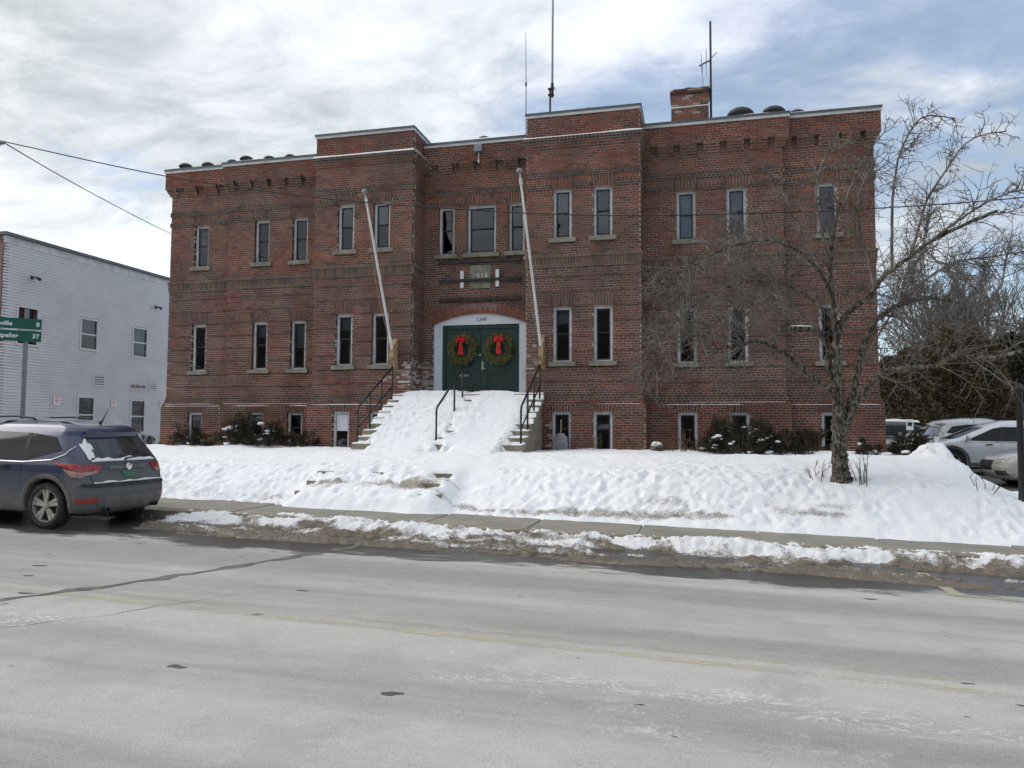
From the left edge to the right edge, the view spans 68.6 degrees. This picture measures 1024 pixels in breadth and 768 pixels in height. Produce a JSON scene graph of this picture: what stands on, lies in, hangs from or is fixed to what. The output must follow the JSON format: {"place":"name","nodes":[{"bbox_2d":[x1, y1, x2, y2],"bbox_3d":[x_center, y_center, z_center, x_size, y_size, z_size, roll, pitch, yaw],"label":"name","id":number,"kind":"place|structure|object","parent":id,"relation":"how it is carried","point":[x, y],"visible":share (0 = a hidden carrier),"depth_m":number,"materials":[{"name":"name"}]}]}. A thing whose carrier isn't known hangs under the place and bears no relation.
{"place":"outdoors","nodes":[
{"label":"outdoors","id":0,"kind":"place"},
{"bbox_2d":[0,511,1023,767],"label":"road","id":1,"kind":"structure","parent":0,"point":[124,643],"depth_m":5.63,"materials":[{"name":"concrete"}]},
{"bbox_2d":[0,409,162,528],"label":"parked car","id":2,"kind":"object","parent":1,"relation":"on","point":[56,472],"visible":1,"depth_m":11.81,"materials":[{"name":"blue paint"}]},
{"bbox_2d":[100,509,1023,590],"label":"slush","id":3,"kind":"object","parent":1,"relation":"on","point":[790,558],"visible":0.48,"depth_m":10.70,"materials":[{"name":"snow"}]},
{"bbox_2d":[0,0,1023,360],"label":"sky","id":4,"kind":"structure","parent":0,"point":[151,86],"materials":[{"name":"white"}]},
{"bbox_2d":[0,140,1023,215],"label":"utility wire","id":5,"kind":"object","parent":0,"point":[489,210],"visible":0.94,"depth_m":13.88,"materials":[{"name":"black"}]},
{"bbox_2d":[98,497,1023,558],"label":"sidewalk","id":6,"kind":"structure","parent":0,"point":[163,507],"depth_m":12.00,"materials":[{"name":"concrete"}]},
{"bbox_2d":[0,309,41,418],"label":"road sign","id":7,"kind":"object","parent":6,"relation":"on","point":[25,324],"visible":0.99,"depth_m":15.39,"materials":[{"name":"green"}]},
{"bbox_2d":[971,469,1017,490],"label":"parking lot","id":8,"kind":"structure","parent":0,"point":[1004,485],"depth_m":19.75,"materials":[{"name":"asphalt"}]},
{"bbox_2d":[886,419,923,438],"bbox_3d":[16.572,2.272,31.455,4.498,1.870,2.185,-1,-3,14],"label":"parked car","id":9,"kind":"object","parent":8,"relation":"on","point":[893,426],"visible":0.09,"depth_m":30.88,"materials":[{"name":"paint"}]},
{"bbox_2d":[886,426,926,453],"bbox_3d":[15.744,2.280,28.151,4.656,1.458,1.887,-1,-3,14],"label":"parked car","id":10,"kind":"object","parent":8,"relation":"on","point":[888,440],"visible":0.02,"depth_m":27.89,"materials":[{"name":"white paint"}]},
{"bbox_2d":[912,338,963,422],"bbox_3d":[19.690,0.833,35.126,3.277,6.048,3.271,-1,-3,14],"label":"cedar tree","id":11,"kind":"object","parent":8,"relation":"on","point":[942,397],"visible":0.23,"depth_m":34.66,"materials":[{"name":"green plant"}]},
{"bbox_2d":[876,235,1021,354],"bbox_3d":[22.634,-2.230,40.525,7.848,12.685,10.046,-1,-3,14],"label":"bare tree","id":12,"kind":"object","parent":8,"relation":"on","point":[953,311],"visible":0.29,"depth_m":39.89,"materials":[{"name":"plant"}]},
{"bbox_2d":[922,323,991,418],"bbox_3d":[20.850,0.485,35.468,3.412,6.793,3.201,-1,-3,14],"label":"cedar tree","id":13,"kind":"object","parent":8,"relation":"on","point":[957,367],"visible":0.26,"depth_m":34.88,"materials":[{"name":"green plant"}]},
{"bbox_2d":[920,413,1009,439],"bbox_3d":[16.113,1.907,25.273,4.498,1.870,2.185,0,-3,12],"label":"parked car","id":14,"kind":"object","parent":8,"relation":"on","point":[941,427],"visible":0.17,"depth_m":24.91,"materials":[{"name":"silver metal"}]},
{"bbox_2d":[928,420,1016,468],"bbox_3d":[14.122,1.716,22.188,4.498,1.870,2.185,-1,-3,14],"label":"parked car","id":15,"kind":"object","parent":8,"relation":"on","point":[970,447],"visible":0.42,"depth_m":21.50,"materials":[{"name":"white paint"}]},
{"bbox_2d":[937,325,1008,419],"bbox_3d":[21.917,0.487,35.923,3.141,6.854,3.268,3,-4,-39],"label":"cedar tree","id":16,"kind":"object","parent":8,"relation":"on","point":[977,341],"visible":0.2,"depth_m":35.11,"materials":[{"name":"green plant"}]},
{"bbox_2d":[960,338,1023,420],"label":"cedar tree","id":17,"kind":"object","parent":8,"relation":"on","point":[1005,392],"visible":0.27,"depth_m":34.97,"materials":[{"name":"green plant"}]},
{"bbox_2d":[979,448,1017,483],"bbox_3d":[13.972,1.788,18.092,4.656,1.458,1.887,-1,-3,14],"label":"parked car","id":18,"kind":"object","parent":8,"relation":"on","point":[1002,465],"visible":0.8,"depth_m":18.13,"materials":[{"name":"silver metal"}]},
{"bbox_3d":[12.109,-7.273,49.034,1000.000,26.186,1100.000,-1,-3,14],"label":"ground","id":19,"kind":"structure","parent":0,"visible":0},
{"bbox_2d":[0,231,197,443],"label":"white building","id":20,"kind":"structure","parent":19,"relation":"on","point":[98,351],"depth_m":31.80,"materials":[{"name":"white painted clapboard siding"},{"name":"brick"},{"name":"glass"}]},
{"bbox_2d":[15,304,39,346],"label":"window","id":21,"kind":"structure","parent":20,"relation":"in","point":[20,313],"depth_m":29.21,"materials":[{"name":"grey plastic"}]},
{"bbox_2d":[76,396,95,419],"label":"window","id":22,"kind":"structure","parent":20,"relation":"in","point":[94,398],"depth_m":31.91,"materials":[{"name":"grey plastic"}]},
{"bbox_2d":[79,317,98,351],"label":"window","id":23,"kind":"structure","parent":20,"relation":"in","point":[85,326],"depth_m":32.21,"materials":[{"name":"grey plastic"}]},
{"bbox_2d":[129,399,145,432],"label":"window","id":24,"kind":"structure","parent":20,"relation":"in","point":[144,401],"depth_m":35.10,"materials":[{"name":"grey plastic"}]},
{"bbox_2d":[131,326,148,358],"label":"window","id":25,"kind":"structure","parent":20,"relation":"in","point":[136,335],"depth_m":35.14,"materials":[{"name":"grey plastic"}]},
{"bbox_2d":[160,86,885,452],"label":"brick building","id":26,"kind":"structure","parent":19,"relation":"on","point":[276,310],"depth_m":20.72,"materials":[{"name":"brick"}]},
{"bbox_2d":[179,163,192,167],"bbox_3d":[-10.631,-6.849,24.476,0.440,0.677,0.436,-1,-3,14],"label":"roof vent","id":27,"kind":"object","parent":26,"relation":"on","point":[183,165],"visible":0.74,"depth_m":24.39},
{"bbox_2d":[189,413,201,434],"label":"window","id":28,"kind":"structure","parent":26,"relation":"in","point":[191,415],"depth_m":23.19,"materials":[{"name":"paint"}]},
{"bbox_2d":[186,325,208,374],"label":"window","id":29,"kind":"structure","parent":26,"relation":"in","point":[196,371],"depth_m":23.41,"materials":[{"name":"paint"}]},
{"bbox_2d":[190,226,210,270],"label":"window","id":30,"kind":"structure","parent":26,"relation":"in","point":[202,232],"depth_m":23.62,"materials":[{"name":"paint"}]},
{"bbox_2d":[250,412,262,432],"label":"window","id":31,"kind":"structure","parent":26,"relation":"in","point":[254,413],"depth_m":22.48,"materials":[{"name":"paint"}]},
{"bbox_2d":[247,322,270,373],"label":"window","id":32,"kind":"structure","parent":26,"relation":"in","point":[260,328],"depth_m":22.74,"materials":[{"name":"paint"}]},
{"bbox_2d":[250,220,271,266],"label":"window","id":33,"kind":"structure","parent":26,"relation":"in","point":[258,263],"depth_m":22.92,"materials":[{"name":"paint"}]},
{"bbox_2d":[288,412,301,441],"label":"window","id":34,"kind":"structure","parent":26,"relation":"in","point":[290,414],"depth_m":22.20,"materials":[{"name":"paint"}]},
{"bbox_2d":[285,321,307,372],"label":"window","id":35,"kind":"structure","parent":26,"relation":"in","point":[298,327],"depth_m":22.45,"materials":[{"name":"paint"}]},
{"bbox_2d":[288,218,309,264],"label":"window","id":36,"kind":"structure","parent":26,"relation":"in","point":[296,261],"depth_m":22.60,"materials":[{"name":"paint"}]},
{"bbox_2d":[333,412,348,446],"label":"window","id":37,"kind":"structure","parent":26,"relation":"in","point":[341,419],"depth_m":20.83,"materials":[{"name":"paint"}]},
{"bbox_2d":[331,314,354,369],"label":"window","id":38,"kind":"structure","parent":26,"relation":"in","point":[344,322],"depth_m":21.09,"materials":[{"name":"paint"}]},
{"bbox_2d":[333,205,356,254],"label":"window","id":39,"kind":"structure","parent":26,"relation":"in","point":[341,251],"depth_m":21.26,"materials":[{"name":"paint"}]},
{"bbox_2d":[367,313,390,369],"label":"window","id":40,"kind":"structure","parent":26,"relation":"in","point":[376,365],"depth_m":20.81,"materials":[{"name":"paint"}]},
{"bbox_2d":[362,189,397,371],"bbox_3d":[-3.440,-2.593,19.567,0.194,4.396,2.244,-1,-3,14],"label":"flagpole","id":41,"kind":"object","parent":26,"relation":"attached to","point":[393,353],"visible":1,"depth_m":19.82,"materials":[{"name":"metal"}]},
{"bbox_2d":[369,202,392,252],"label":"window","id":42,"kind":"structure","parent":26,"relation":"in","point":[382,211],"depth_m":21.02,"materials":[{"name":"paint"}]},
{"bbox_2d":[434,208,457,259],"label":"window","id":43,"kind":"structure","parent":26,"relation":"in","point":[442,255],"depth_m":21.47,"materials":[{"name":"paint"}]},
{"bbox_2d":[445,332,477,365],"bbox_3d":[-1.398,-0.982,21.005,1.021,1.010,0.208,-1,-3,14],"label":"wreath","id":44,"kind":"object","parent":26,"relation":"attached to","point":[454,357],"visible":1,"depth_m":21.00,"materials":[{"name":"green plant"}]},
{"bbox_2d":[446,329,480,391],"bbox_3d":[-1.371,-0.465,21.163,1.016,2.155,0.062,-1,-3,14],"label":"door","id":45,"kind":"structure","parent":26,"relation":"in","point":[472,371],"depth_m":21.15,"materials":[{"name":"wood"}]},
{"bbox_2d":[463,205,499,257],"bbox_3d":[-0.844,-4.305,21.185,1.060,1.492,0.250,-1,-3,14],"label":"window","id":46,"kind":"structure","parent":26,"relation":"in","point":[471,254],"depth_m":21.18,"materials":[{"name":"paint"}]},
{"bbox_2d":[481,332,513,365],"bbox_3d":[-0.388,-0.992,20.753,0.992,1.032,0.207,-1,-3,14],"label":"wreath","id":47,"kind":"object","parent":26,"relation":"attached to","point":[497,338],"visible":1,"depth_m":20.74,"materials":[{"name":"green plant"}]},
{"bbox_2d":[479,328,515,391],"bbox_3d":[-0.405,-0.476,20.893,1.080,2.155,0.122,-1,-3,14],"label":"door","id":48,"kind":"structure","parent":26,"relation":"in","point":[496,377],"depth_m":20.91,"materials":[{"name":"wood"}]},
{"bbox_2d":[504,203,525,255],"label":"window","id":49,"kind":"structure","parent":26,"relation":"in","point":[511,251],"depth_m":20.99,"materials":[{"name":"paint"}]},
{"bbox_2d":[525,33,526,134],"bbox_3d":[0.411,-8.499,22.084,0.052,3.760,0.060,-1,-3,14],"label":"antenna","id":50,"kind":"object","parent":26,"relation":"on","point":[525,90],"visible":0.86,"depth_m":22.08,"materials":[{"name":"black metal"}]},
{"bbox_2d":[516,168,544,368],"bbox_3d":[0.465,-2.701,18.472,0.182,4.522,2.498,-1,-3,16],"label":"flagpole","id":51,"kind":"object","parent":26,"relation":"attached to","point":[541,343],"visible":0.99,"depth_m":18.64,"materials":[{"name":"metal"}]},
{"bbox_2d":[548,0,554,111],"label":"antenna","id":52,"kind":"object","parent":26,"relation":"on","point":[551,92],"visible":0.89,"depth_m":21.93,"materials":[{"name":"black metal"}]},
{"bbox_2d":[552,412,570,449],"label":"window","id":53,"kind":"structure","parent":26,"relation":"in","point":[554,414],"depth_m":19.35,"materials":[{"name":"paint"}]},
{"bbox_2d":[548,307,575,366],"bbox_3d":[1.320,-1.232,19.549,0.710,1.557,0.279,-1,-3,14],"label":"window","id":54,"kind":"structure","parent":26,"relation":"in","point":[561,315],"depth_m":19.59,"materials":[{"name":"paint"}]},
{"bbox_2d":[548,189,575,242],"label":"window","id":55,"kind":"structure","parent":26,"relation":"in","point":[562,198],"depth_m":19.78,"materials":[{"name":"paint"}]},
{"bbox_2d":[593,412,612,448],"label":"window","id":56,"kind":"structure","parent":26,"relation":"in","point":[595,414],"depth_m":19.09,"materials":[{"name":"paint"}]},
{"bbox_2d":[589,305,616,365],"bbox_3d":[2.345,-1.243,19.279,0.710,1.557,0.250,-1,-3,14],"label":"window","id":57,"kind":"structure","parent":26,"relation":"in","point":[609,361],"depth_m":19.29,"materials":[{"name":"paint"}]},
{"bbox_2d":[589,186,616,240],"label":"window","id":58,"kind":"structure","parent":26,"relation":"in","point":[602,236],"depth_m":19.49,"materials":[{"name":"paint"}]},
{"bbox_2d":[672,191,699,244],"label":"window","id":59,"kind":"structure","parent":26,"relation":"in","point":[685,201],"depth_m":19.93,"materials":[{"name":"paint"}]},
{"bbox_2d":[673,308,700,367],"bbox_3d":[4.580,-1.210,19.650,0.710,1.557,0.250,-1,-3,14],"label":"window","id":60,"kind":"structure","parent":26,"relation":"in","point":[682,363],"depth_m":19.64,"materials":[{"name":"paint"}]},
{"bbox_2d":[678,412,697,450],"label":"window","id":61,"kind":"structure","parent":26,"relation":"in","point":[680,414],"depth_m":19.45,"materials":[{"name":"paint"}]},
{"bbox_2d":[699,21,716,117],"bbox_3d":[5.803,-8.706,22.203,0.801,4.240,0.079,3,-4,-39],"label":"antenna","id":62,"kind":"object","parent":26,"relation":"on","point":[710,53],"visible":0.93,"depth_m":22.26,"materials":[{"name":"black metal"}]},
{"bbox_2d":[723,187,751,241],"bbox_3d":[5.844,-4.400,19.552,0.710,1.427,0.300,-1,-3,14],"label":"window","id":63,"kind":"structure","parent":26,"relation":"in","point":[732,194],"depth_m":19.63,"materials":[{"name":"paint"}]},
{"bbox_2d":[724,307,752,366],"bbox_3d":[5.826,-1.221,19.355,0.710,1.557,0.279,-1,-3,14],"label":"window","id":64,"kind":"structure","parent":26,"relation":"in","point":[733,362],"depth_m":19.34,"materials":[{"name":"paint"}]},
{"bbox_2d":[729,412,749,437],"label":"window","id":65,"kind":"structure","parent":26,"relation":"in","point":[740,414],"depth_m":19.14,"materials":[{"name":"paint"}]},
{"bbox_2d":[727,107,753,115],"bbox_3d":[6.176,-7.065,20.305,0.720,0.785,0.713,-1,-3,14],"label":"roof vent","id":66,"kind":"object","parent":26,"relation":"on","point":[740,110],"visible":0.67,"depth_m":20.16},
{"bbox_2d":[762,105,785,112],"bbox_3d":[7.000,-7.052,20.099,0.620,0.744,0.614,-1,-3,14],"label":"roof vent","id":67,"kind":"object","parent":26,"relation":"on","point":[774,108],"visible":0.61,"depth_m":19.93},
{"bbox_2d":[822,412,832,446],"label":"window","id":68,"kind":"structure","parent":26,"relation":"in","point":[824,414],"depth_m":18.79,"materials":[{"name":"paint"}]},
{"bbox_2d":[813,183,843,238],"bbox_3d":[8.035,-4.412,19.162,0.710,1.427,0.300,-1,-3,14],"label":"window","id":69,"kind":"structure","parent":26,"relation":"in","point":[829,185],"depth_m":19.20,"materials":[{"name":"paint"}]},
{"bbox_2d":[815,304,845,365],"bbox_3d":[8.013,-1.234,18.951,0.710,1.557,0.250,-1,-3,14],"label":"window","id":70,"kind":"structure","parent":26,"relation":"in","point":[817,363],"depth_m":19.00,"materials":[{"name":"paint"}]},
{"bbox_2d":[146,444,1023,546],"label":"snow bank","id":71,"kind":"structure","parent":19,"relation":"on","point":[911,498],"depth_m":13.65,"materials":[{"name":"snow"}]},
{"bbox_2d":[141,434,161,444],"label":"yew shrub","id":72,"kind":"object","parent":71,"relation":"on","point":[148,440],"visible":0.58,"depth_m":22.17,"materials":[{"name":"green plant"}]},
{"bbox_2d":[166,423,215,445],"bbox_3d":[-9.302,1.542,21.894,1.634,0.860,1.075,-1,-3,14],"label":"yew shrub","id":73,"kind":"object","parent":71,"relation":"on","point":[191,439],"visible":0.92,"depth_m":21.68,"materials":[{"name":"green plant"}]},
{"bbox_2d":[205,409,266,445],"bbox_3d":[-7.843,1.315,21.394,1.861,1.234,1.378,-1,-3,14],"label":"yew shrub","id":74,"kind":"object","parent":71,"relation":"on","point":[236,430],"visible":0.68,"depth_m":21.14,"materials":[{"name":"green plant"}]},
{"bbox_2d":[234,418,291,446],"bbox_3d":[-6.925,1.404,21.003,1.740,0.966,1.161,-1,-3,14],"label":"yew shrub","id":75,"kind":"object","parent":71,"relation":"on","point":[270,435],"visible":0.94,"depth_m":20.77,"materials":[{"name":"green plant"}]},
{"bbox_2d":[284,429,320,447],"bbox_3d":[-5.804,1.556,20.695,1.012,0.657,1.031,-1,-3,14],"label":"yew shrub","id":76,"kind":"object","parent":71,"relation":"on","point":[295,437],"visible":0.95,"depth_m":20.54,"materials":[{"name":"green plant"}]},
{"bbox_2d":[295,471,451,498],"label":"steps","id":77,"kind":"structure","parent":71,"relation":"on","point":[425,485],"depth_m":14.45,"materials":[{"name":"concrete"}]},
{"bbox_2d":[351,390,544,453],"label":"entrance steps","id":78,"kind":"structure","parent":71,"relation":"on","point":[480,421],"depth_m":18.38,"materials":[{"name":"concrete"}]},
{"bbox_2d":[356,367,392,441],"bbox_3d":[-3.493,0.604,19.228,0.052,2.282,2.131,-1,-3,14],"label":"handrail","id":79,"kind":"object","parent":78,"relation":"attached to","point":[369,395],"visible":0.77,"depth_m":19.01,"materials":[{"name":"black metal"}]},
{"bbox_2d":[435,367,463,440],"bbox_3d":[-1.540,0.618,18.669,0.052,2.239,2.051,-1,-3,14],"label":"handrail","id":80,"kind":"object","parent":78,"relation":"attached to","point":[449,388],"visible":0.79,"depth_m":18.82,"materials":[{"name":"black metal"}]},
{"bbox_2d":[520,364,540,443],"bbox_3d":[0.457,0.566,18.247,0.052,2.282,2.131,-1,-3,14],"label":"handrail","id":81,"kind":"object","parent":78,"relation":"attached to","point":[527,396],"visible":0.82,"depth_m":18.03,"materials":[{"name":"black metal"}]},
{"bbox_2d":[553,420,567,448],"bbox_3d":[1.217,1.274,19.034,0.377,0.741,0.121,-1,-3,14],"label":"snow shovel","id":82,"kind":"object","parent":71,"relation":"on","point":[560,440],"visible":1,"depth_m":19.01,"materials":[{"name":"plastic"}]},
{"bbox_2d":[577,427,715,451],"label":"dry flower stalks","id":83,"kind":"object","parent":71,"relation":"on","point":[665,444],"visible":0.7,"depth_m":18.21,"materials":[{"name":"plant"}]},
{"bbox_2d":[650,441,662,450],"bbox_3d":[3.506,1.546,18.192,0.300,0.314,0.294,-1,-3,14],"label":"stone","id":84,"kind":"object","parent":71,"relation":"on","point":[658,446],"visible":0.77,"depth_m":18.09,"materials":[{"name":"grey stone"}]},
{"bbox_2d":[690,414,791,454],"bbox_3d":[5.352,1.242,17.627,2.339,1.119,1.560,-1,-3,14],"label":"yew shrub","id":85,"kind":"object","parent":71,"relation":"on","point":[725,437],"visible":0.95,"depth_m":17.41,"materials":[{"name":"green plant"}]},
{"bbox_2d":[765,426,810,453],"bbox_3d":[6.381,1.385,17.671,1.312,0.803,0.816,-1,-3,14],"label":"yew shrub","id":86,"kind":"object","parent":71,"relation":"on","point":[793,445],"visible":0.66,"depth_m":17.52,"materials":[{"name":"plant"}]},
{"bbox_2d":[791,443,814,454],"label":"yew shrub","id":87,"kind":"object","parent":71,"relation":"on","point":[803,451],"visible":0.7,"depth_m":17.05,"materials":[{"name":"green plant"}]},
{"bbox_2d":[589,93,1023,483],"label":"crabapple tree","id":88,"kind":"object","parent":71,"relation":"on","point":[842,419],"visible":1,"depth_m":12.92,"materials":[{"name":"brown plant"}]},
{"bbox_2d":[793,426,830,451],"bbox_3d":[7.118,1.335,17.645,0.958,0.828,0.829,-2,-4,39],"label":"yew shrub","id":89,"kind":"object","parent":71,"relation":"on","point":[816,437],"visible":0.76,"depth_m":17.54,"materials":[{"name":"plant"}]},
{"bbox_2d":[804,459,831,480],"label":"sapling shoots","id":90,"kind":"object","parent":71,"relation":"on","point":[818,471],"visible":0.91,"depth_m":13.11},
{"bbox_2d":[848,451,871,486],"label":"sapling shoots","id":91,"kind":"object","parent":71,"relation":"on","point":[859,471],"visible":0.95,"depth_m":12.74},
{"bbox_2d":[853,436,883,454],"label":"yew shrub","id":92,"kind":"object","parent":71,"relation":"on","point":[865,448],"visible":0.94,"depth_m":16.66,"materials":[{"name":"green plant"}]},
{"bbox_2d":[884,429,930,454],"bbox_3d":[8.787,1.359,16.701,1.007,0.788,0.974,-1,-3,14],"label":"yew shrub","id":93,"kind":"object","parent":71,"relation":"on","point":[899,447],"visible":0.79,"depth_m":16.55,"materials":[{"name":"green plant"}]},
{"bbox_2d":[906,419,913,439],"bbox_3d":[9.237,1.369,17.429,0.200,1.100,0.057,-1,-3,14],"label":"parking sign","id":94,"kind":"object","parent":71,"relation":"on","point":[909,425],"visible":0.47,"depth_m":17.43,"materials":[{"name":"white"}]},
{"bbox_2d":[933,434,938,442],"bbox_3d":[9.867,1.665,17.467,0.104,1.020,0.106,-1,-3,14],"label":"marker post","id":95,"kind":"object","parent":71,"relation":"on","point":[935,438],"visible":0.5,"depth_m":17.44,"materials":[{"name":"white paint"}]},
{"bbox_2d":[909,442,971,471],"bbox_3d":[9.178,1.849,15.721,3.000,1.248,2.700,-1,-3,14],"label":"snow pile","id":96,"kind":"object","parent":71,"relation":"on","point":[940,451],"visible":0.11,"depth_m":15.50,"materials":[{"name":"snow"}]},
{"bbox_2d":[970,472,1011,493],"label":"sapling shoots","id":97,"kind":"object","parent":71,"relation":"on","point":[984,483],"visible":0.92,"depth_m":12.45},
{"bbox_2d":[1013,383,1023,501],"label":"black post","id":98,"kind":"object","parent":71,"relation":"on","point":[1020,429],"visible":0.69,"depth_m":12.29,"materials":[{"name":"metal"}]},
{"bbox_2d":[878,355,931,425],"bbox_3d":[16.691,1.210,32.991,3.229,5.015,3.380,-1,-3,14],"label":"cedar tree","id":99,"kind":"object","parent":19,"relation":"on","point":[913,401],"visible":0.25,"depth_m":32.22,"materials":[{"name":"green plant"}]},
{"bbox_2d":[885,346,945,426],"bbox_3d":[18.128,0.996,34.419,3.323,5.624,3.001,-2,-4,32],"label":"cedar tree","id":100,"kind":"object","parent":19,"relation":"on","point":[927,398],"visible":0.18,"depth_m":34.02,"materials":[{"name":"green plant"}]},
{"bbox_2d":[879,247,1014,357],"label":"bare tree","id":101,"kind":"object","parent":19,"relation":"on","point":[979,284],"visible":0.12,"depth_m":42.25,"materials":[{"name":"plant"}]},
{"bbox_2d":[877,238,1022,391],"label":"bare tree","id":102,"kind":"object","parent":19,"relation":"on","point":[938,281],"visible":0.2,"depth_m":45.77,"materials":[{"name":"plant"}]},
{"bbox_2d":[880,360,1023,362],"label":"utility wire","id":103,"kind":"object","parent":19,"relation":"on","point":[964,361],"visible":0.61,"depth_m":32.87,"materials":[{"name":"black"}]},
{"bbox_2d":[914,239,996,353],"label":"bare tree","id":104,"kind":"object","parent":19,"relation":"on","point":[961,283],"visible":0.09,"depth_m":43.83,"materials":[{"name":"plant"}]},
{"bbox_2d":[914,220,1023,373],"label":"bare tree","id":105,"kind":"object","parent":19,"relation":"on","point":[997,291],"visible":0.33,"depth_m":43.51,"materials":[{"name":"plant"}]},
{"bbox_2d":[930,248,1023,358],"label":"bare tree","id":106,"kind":"object","parent":19,"relation":"on","point":[1015,279],"visible":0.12,"depth_m":45.31,"materials":[{"name":"plant"}]},
{"bbox_2d":[982,331,1023,418],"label":"conifer tree","id":107,"kind":"object","parent":19,"relation":"on","point":[1017,366],"visible":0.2,"depth_m":38.42,"materials":[{"name":"green plant"}]},
{"bbox_3d":[-10.018,-4.663,14.644,0.314,0.132,0.070,-1,-3,14],"label":"insulator","id":108,"kind":"object","parent":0,"visible":0},
{"bbox_2d":[5,143,170,233],"bbox_3d":[-11.805,-5.310,24.589,0.448,2.363,20.188,1,-3,-10],"label":"utility wire","id":109,"kind":"object","parent":108,"relation":"attached to","point":[80,186],"visible":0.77,"depth_m":18.92,"materials":[{"name":"black"}]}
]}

